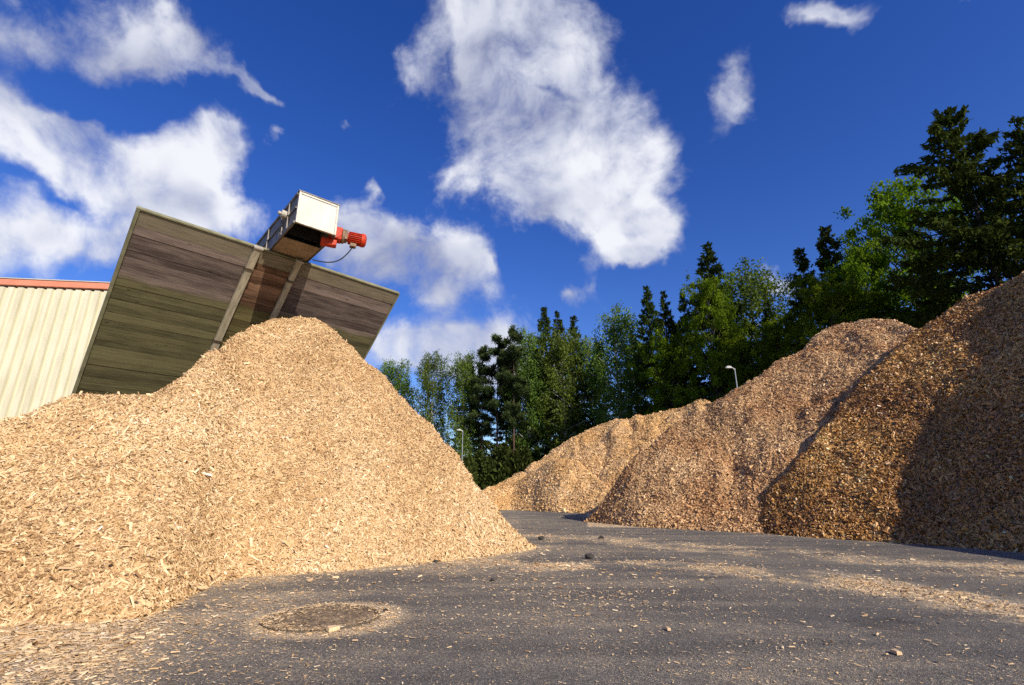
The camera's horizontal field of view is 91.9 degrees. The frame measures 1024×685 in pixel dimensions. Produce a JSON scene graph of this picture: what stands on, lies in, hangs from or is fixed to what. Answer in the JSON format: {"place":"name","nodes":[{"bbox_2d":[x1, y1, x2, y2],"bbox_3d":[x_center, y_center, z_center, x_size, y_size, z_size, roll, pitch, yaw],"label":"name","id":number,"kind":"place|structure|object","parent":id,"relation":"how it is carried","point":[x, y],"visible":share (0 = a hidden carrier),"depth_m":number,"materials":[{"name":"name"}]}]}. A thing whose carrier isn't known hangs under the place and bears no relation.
{"place":"outdoors","nodes":[
{"label":"outdoors","id":0,"kind":"place"},
{"bbox_2d":[0,277,109,419],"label":"metal shed","id":1,"kind":"structure","parent":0,"point":[47,326],"depth_m":22.07,"materials":[{"name":"beige metal"}]},
{"bbox_2d":[0,510,1023,684],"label":"asphalt yard","id":2,"kind":"structure","parent":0,"point":[977,632],"depth_m":4.03,"materials":[{"name":"grey asphalt"}]},
{"bbox_2d":[71,206,399,394],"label":"plank wall","id":3,"kind":"structure","parent":2,"relation":"on","point":[181,297],"depth_m":13.62,"materials":[{"name":"wood"}]},
{"bbox_2d":[255,189,366,262],"bbox_3d":[-7.243,-2.221,15.681,2.188,1.468,7.586,14,-22,-39],"label":"conveyor chute","id":4,"kind":"object","parent":3,"relation":"on","point":[304,227],"visible":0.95,"depth_m":13.34,"materials":[{"name":"metal"}]},
{"bbox_2d":[0,316,538,626],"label":"chip pile","id":5,"kind":"object","parent":2,"relation":"on","point":[294,445],"visible":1,"depth_m":7.22,"materials":[{"name":"beige wood"}]},
{"bbox_2d":[261,604,380,632],"bbox_3d":[-1.595,2.316,4.185,0.950,0.014,0.950,0,-17,0],"label":"manhole cover","id":6,"kind":"object","parent":2,"relation":"on","point":[311,617],"visible":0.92,"depth_m":4.12,"materials":[{"name":"metal"}]},
{"bbox_2d":[326,625,339,631],"bbox_3d":[-1.366,2.176,3.777,0.052,0.037,0.096,-12,-21,35],"label":"wood piece","id":7,"kind":"object","parent":2,"relation":"on","point":[331,628],"visible":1,"depth_m":3.76,"materials":[{"name":"beige wood"}]},
{"bbox_2d":[457,429,462,456],"bbox_3d":[-5.161,12.051,48.293,0.696,7.183,0.240,3,-17,-11],"label":"street lamp","id":8,"kind":"object","parent":2,"relation":"on","point":[462,440],"visible":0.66,"depth_m":49.06,"materials":[{"name":"metal"}]},
{"bbox_2d":[0,516,1023,684],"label":"scattered chips","id":9,"kind":"object","parent":2,"relation":"on","point":[30,632],"visible":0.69,"depth_m":3.88,"materials":[{"name":"beige wood"}]},
{"bbox_2d":[585,553,593,558],"bbox_3d":[1.253,3.460,8.017,0.153,0.094,0.122,0,-17,0],"label":"clod","id":10,"kind":"object","parent":2,"relation":"on","point":[589,555],"visible":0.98,"depth_m":7.99,"materials":[{"name":"grey stone"}]},
{"bbox_2d":[482,399,712,512],"bbox_3d":[9.463,8.483,37.060,26.330,7.849,26.048,0,-17,0],"label":"chip pile","id":11,"kind":"object","parent":2,"relation":"on","point":[581,473],"visible":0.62,"depth_m":33.57,"materials":[{"name":"beige wood"}]},
{"bbox_2d":[619,285,679,417],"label":"spruce tree","id":12,"kind":"object","parent":2,"relation":"on","point":[649,311],"visible":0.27,"depth_m":49.55,"materials":[{"name":"green plant"}]},
{"bbox_2d":[641,290,693,411],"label":"spruce tree","id":13,"kind":"object","parent":2,"relation":"on","point":[668,324],"visible":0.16,"depth_m":50.81,"materials":[{"name":"green plant"}]},
{"bbox_2d":[628,324,710,414],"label":"maple tree","id":14,"kind":"object","parent":2,"relation":"on","point":[675,357],"visible":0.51,"depth_m":44.37,"materials":[{"name":"green plant"}]},
{"bbox_2d":[670,270,753,403],"bbox_3d":[17.042,3.056,41.361,6.533,20.358,6.664,0,-17,0],"label":"maple tree","id":15,"kind":"object","parent":2,"relation":"on","point":[702,295],"visible":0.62,"depth_m":42.25,"materials":[{"name":"green plant"}]},
{"bbox_2d":[725,366,737,390],"bbox_3d":[14.835,6.054,32.319,0.696,9.314,0.240,0,-17,0],"label":"street lamp","id":16,"kind":"object","parent":2,"relation":"on","point":[727,367],"visible":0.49,"depth_m":33.54,"materials":[{"name":"metal"}]},
{"bbox_2d":[705,321,772,400],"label":"maple tree","id":17,"kind":"object","parent":2,"relation":"on","point":[741,349],"visible":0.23,"depth_m":40.20,"materials":[{"name":"green plant"}]},
{"bbox_2d":[584,318,916,533],"bbox_3d":[14.508,3.265,22.033,15.173,8.814,27.152,-15,-23,40],"label":"chip pile","id":18,"kind":"object","parent":2,"relation":"on","point":[724,463],"visible":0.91,"depth_m":17.74,"materials":[{"name":"brown wood"}]},
{"bbox_2d":[707,255,801,385],"bbox_3d":[23.724,3.094,46.908,9.872,23.526,9.834,-9,-19,27],"label":"birch tree","id":19,"kind":"object","parent":2,"relation":"on","point":[753,295],"visible":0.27,"depth_m":47.79,"materials":[{"name":"green plant"}]},
{"bbox_2d":[758,299,781,368],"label":"spruce tree","id":20,"kind":"object","parent":2,"relation":"on","point":[767,304],"visible":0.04,"depth_m":46.58,"materials":[{"name":"green plant"}]},
{"bbox_2d":[740,310,812,376],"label":"maple tree","id":21,"kind":"object","parent":2,"relation":"on","point":[772,328],"visible":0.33,"depth_m":37.86,"materials":[{"name":"green plant"}]},
{"bbox_2d":[778,247,834,355],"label":"spruce tree","id":22,"kind":"object","parent":2,"relation":"on","point":[803,261],"visible":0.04,"depth_m":41.95,"materials":[{"name":"green plant"}]},
{"bbox_2d":[802,225,866,343],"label":"spruce tree","id":23,"kind":"object","parent":2,"relation":"on","point":[823,248],"visible":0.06,"depth_m":40.33,"materials":[{"name":"green plant"}]},
{"bbox_2d":[773,265,904,345],"bbox_3d":[22.639,2.537,33.792,7.059,16.921,7.200,3,-17,-9],"label":"maple tree","id":24,"kind":"object","parent":2,"relation":"on","point":[822,297],"visible":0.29,"depth_m":34.40,"materials":[{"name":"green plant"}]},
{"bbox_2d":[818,224,917,328],"bbox_3d":[26.641,1.109,35.171,7.368,20.462,7.222,4,-18,-14],"label":"maple tree","id":25,"kind":"object","parent":2,"relation":"on","point":[874,279],"visible":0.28,"depth_m":36.34,"materials":[{"name":"green plant"}]},
{"bbox_2d":[759,272,1023,552],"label":"chip pile","id":26,"kind":"object","parent":2,"relation":"on","point":[919,439],"visible":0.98,"depth_m":12.88,"materials":[{"name":"brown wood"}]},
{"bbox_2d":[890,649,902,654],"bbox_3d":[2.505,2.015,3.230,0.033,0.021,0.067,0,-17,0],"label":"wood piece","id":27,"kind":"object","parent":2,"relation":"on","point":[896,651],"visible":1,"depth_m":3.22,"materials":[{"name":"beige wood"}]},
{"bbox_2d":[832,175,992,327],"bbox_3d":[29.776,-0.862,35.359,12.104,24.348,11.019,0,-17,1],"label":"maple tree","id":28,"kind":"object","parent":2,"relation":"on","point":[890,208],"visible":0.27,"depth_m":36.62,"materials":[{"name":"green plant"}]},
{"bbox_2d":[840,104,1023,326],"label":"spruce tree","id":29,"kind":"object","parent":2,"relation":"on","point":[961,167],"visible":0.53,"depth_m":28.60,"materials":[{"name":"green plant"}]},
{"bbox_2d":[908,246,961,327],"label":"spruce tree","id":30,"kind":"object","parent":2,"relation":"on","point":[931,302],"visible":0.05,"depth_m":32.28,"materials":[{"name":"green plant"}]},
{"bbox_2d":[948,172,1023,305],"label":"spruce tree","id":31,"kind":"object","parent":2,"relation":"on","point":[1005,263],"visible":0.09,"depth_m":28.38,"materials":[{"name":"green plant"}]},
{"bbox_2d":[954,115,1023,283],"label":"spruce tree","id":32,"kind":"object","parent":2,"relation":"on","point":[1013,192],"visible":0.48,"depth_m":26.43,"materials":[{"name":"green plant"}]},
{"bbox_2d":[0,0,1023,455],"label":"sky","id":33,"kind":"structure","parent":0,"point":[497,163],"materials":[{"name":"blue"}]},
{"label":"ground","id":34,"kind":"structure","parent":0,"visible":0},
{"bbox_2d":[376,358,420,409],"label":"birch tree","id":35,"kind":"object","parent":34,"relation":"on","point":[401,386],"visible":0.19,"depth_m":64.80,"materials":[{"name":"green plant"}]},
{"bbox_2d":[408,349,456,443],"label":"birch tree","id":36,"kind":"object","parent":34,"relation":"on","point":[426,385],"visible":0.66,"depth_m":61.63,"materials":[{"name":"green plant"}]},
{"bbox_2d":[437,345,486,460],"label":"birch tree","id":37,"kind":"object","parent":34,"relation":"on","point":[463,386],"visible":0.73,"depth_m":58.95,"materials":[{"name":"green plant"}]},
{"bbox_2d":[462,457,476,484],"bbox_3d":[-5.561,14.370,51.733,4.613,4.916,4.683,0,-17,0],"label":"bush","id":38,"kind":"object","parent":34,"relation":"on","point":[466,462],"visible":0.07,"depth_m":51.11,"materials":[{"name":"green plant"}]},
{"bbox_2d":[452,366,492,463],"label":"spruce tree","id":39,"kind":"object","parent":34,"relation":"on","point":[485,443],"visible":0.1,"depth_m":78.37,"materials":[{"name":"green plant"}]},
{"bbox_2d":[464,344,495,448],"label":"pine tree","id":40,"kind":"object","parent":34,"relation":"on","point":[486,422],"visible":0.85,"depth_m":57.97,"materials":[{"name":"green plant"}]},
{"bbox_2d":[467,449,495,488],"bbox_3d":[-3.756,14.595,53.997,6.394,5.871,6.435,8,-19,-24],"label":"bush","id":41,"kind":"object","parent":34,"relation":"on","point":[480,458],"visible":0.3,"depth_m":53.19,"materials":[{"name":"green plant"}]},
{"bbox_2d":[477,461,508,489],"bbox_3d":[-1.816,14.928,52.920,4.747,4.530,4.675,1,-17,-5],"label":"bush","id":42,"kind":"object","parent":34,"relation":"on","point":[487,471],"visible":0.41,"depth_m":51.91,"materials":[{"name":"green plant"}]},
{"bbox_2d":[479,333,518,446],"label":"pine tree","id":43,"kind":"object","parent":34,"relation":"on","point":[492,405],"visible":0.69,"depth_m":57.23,"materials":[{"name":"green plant"}]},
{"bbox_2d":[483,398,518,455],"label":"spruce tree","id":44,"kind":"object","parent":34,"relation":"on","point":[500,438],"visible":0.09,"depth_m":81.00,"materials":[{"name":"green plant"}]},
{"bbox_2d":[489,434,533,485],"bbox_3d":[0.261,13.854,54.320,7.514,7.541,7.466,10,-19,-29],"label":"bush","id":45,"kind":"object","parent":34,"relation":"on","point":[520,459],"visible":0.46,"depth_m":52.76,"materials":[{"name":"green plant"}]},
{"bbox_2d":[494,324,532,452],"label":"pine tree","id":46,"kind":"object","parent":34,"relation":"on","point":[511,411],"visible":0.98,"depth_m":55.71,"materials":[{"name":"green plant"}]},
{"bbox_2d":[506,342,541,448],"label":"spruce tree","id":47,"kind":"object","parent":34,"relation":"on","point":[527,408],"visible":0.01,"depth_m":76.07,"materials":[{"name":"green plant"}]},
{"bbox_2d":[502,326,555,461],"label":"birch tree","id":48,"kind":"object","parent":34,"relation":"on","point":[527,366],"visible":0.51,"depth_m":56.66,"materials":[{"name":"green plant"}]},
{"bbox_2d":[518,307,583,456],"bbox_3d":[4.567,6.823,58.914,10.052,23.397,10.967,0,-17,0],"label":"spruce tree","id":49,"kind":"object","parent":34,"relation":"on","point":[545,321],"visible":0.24,"depth_m":57.17,"materials":[{"name":"green plant"}]},
{"bbox_2d":[527,324,594,457],"bbox_3d":[5.681,7.619,55.659,7.936,19.984,7.967,3,-17,-9],"label":"birch tree","id":50,"kind":"object","parent":34,"relation":"on","point":[563,352],"visible":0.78,"depth_m":55.56,"materials":[{"name":"green plant"}]},
{"bbox_2d":[533,311,588,454],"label":"spruce tree","id":51,"kind":"object","parent":34,"relation":"on","point":[559,322],"visible":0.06,"depth_m":64.98,"materials":[{"name":"green plant"}]},
{"bbox_2d":[549,315,596,435],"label":"spruce tree","id":52,"kind":"object","parent":34,"relation":"on","point":[573,320],"visible":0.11,"depth_m":59.87,"materials":[{"name":"green plant"}]},
{"bbox_2d":[573,332,611,430],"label":"birch tree","id":53,"kind":"object","parent":34,"relation":"on","point":[591,398],"visible":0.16,"depth_m":59.64,"materials":[{"name":"green plant"}]},
{"bbox_2d":[581,360,618,424],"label":"spruce tree","id":54,"kind":"object","parent":34,"relation":"on","point":[603,405],"visible":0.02,"depth_m":72.61,"materials":[{"name":"green plant"}]},
{"bbox_2d":[581,299,650,425],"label":"birch tree","id":55,"kind":"object","parent":34,"relation":"on","point":[615,332],"visible":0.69,"depth_m":53.96,"materials":[{"name":"green plant"}]},
{"bbox_2d":[620,330,652,418],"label":"spruce tree","id":56,"kind":"object","parent":34,"relation":"on","point":[635,379],"visible":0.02,"depth_m":68.93,"materials":[{"name":"green plant"}]},
{"bbox_2d":[669,293,712,406],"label":"spruce tree","id":57,"kind":"object","parent":34,"relation":"on","point":[683,305],"visible":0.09,"depth_m":48.88,"materials":[{"name":"green plant"}]},
{"bbox_2d":[682,241,766,401],"bbox_3d":[18.843,2.164,46.809,13.978,25.232,12.812,4,-18,-14],"label":"spruce tree","id":58,"kind":"object","parent":34,"relation":"on","point":[714,269],"visible":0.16,"depth_m":48.12,"materials":[{"name":"green plant"}]}
]}

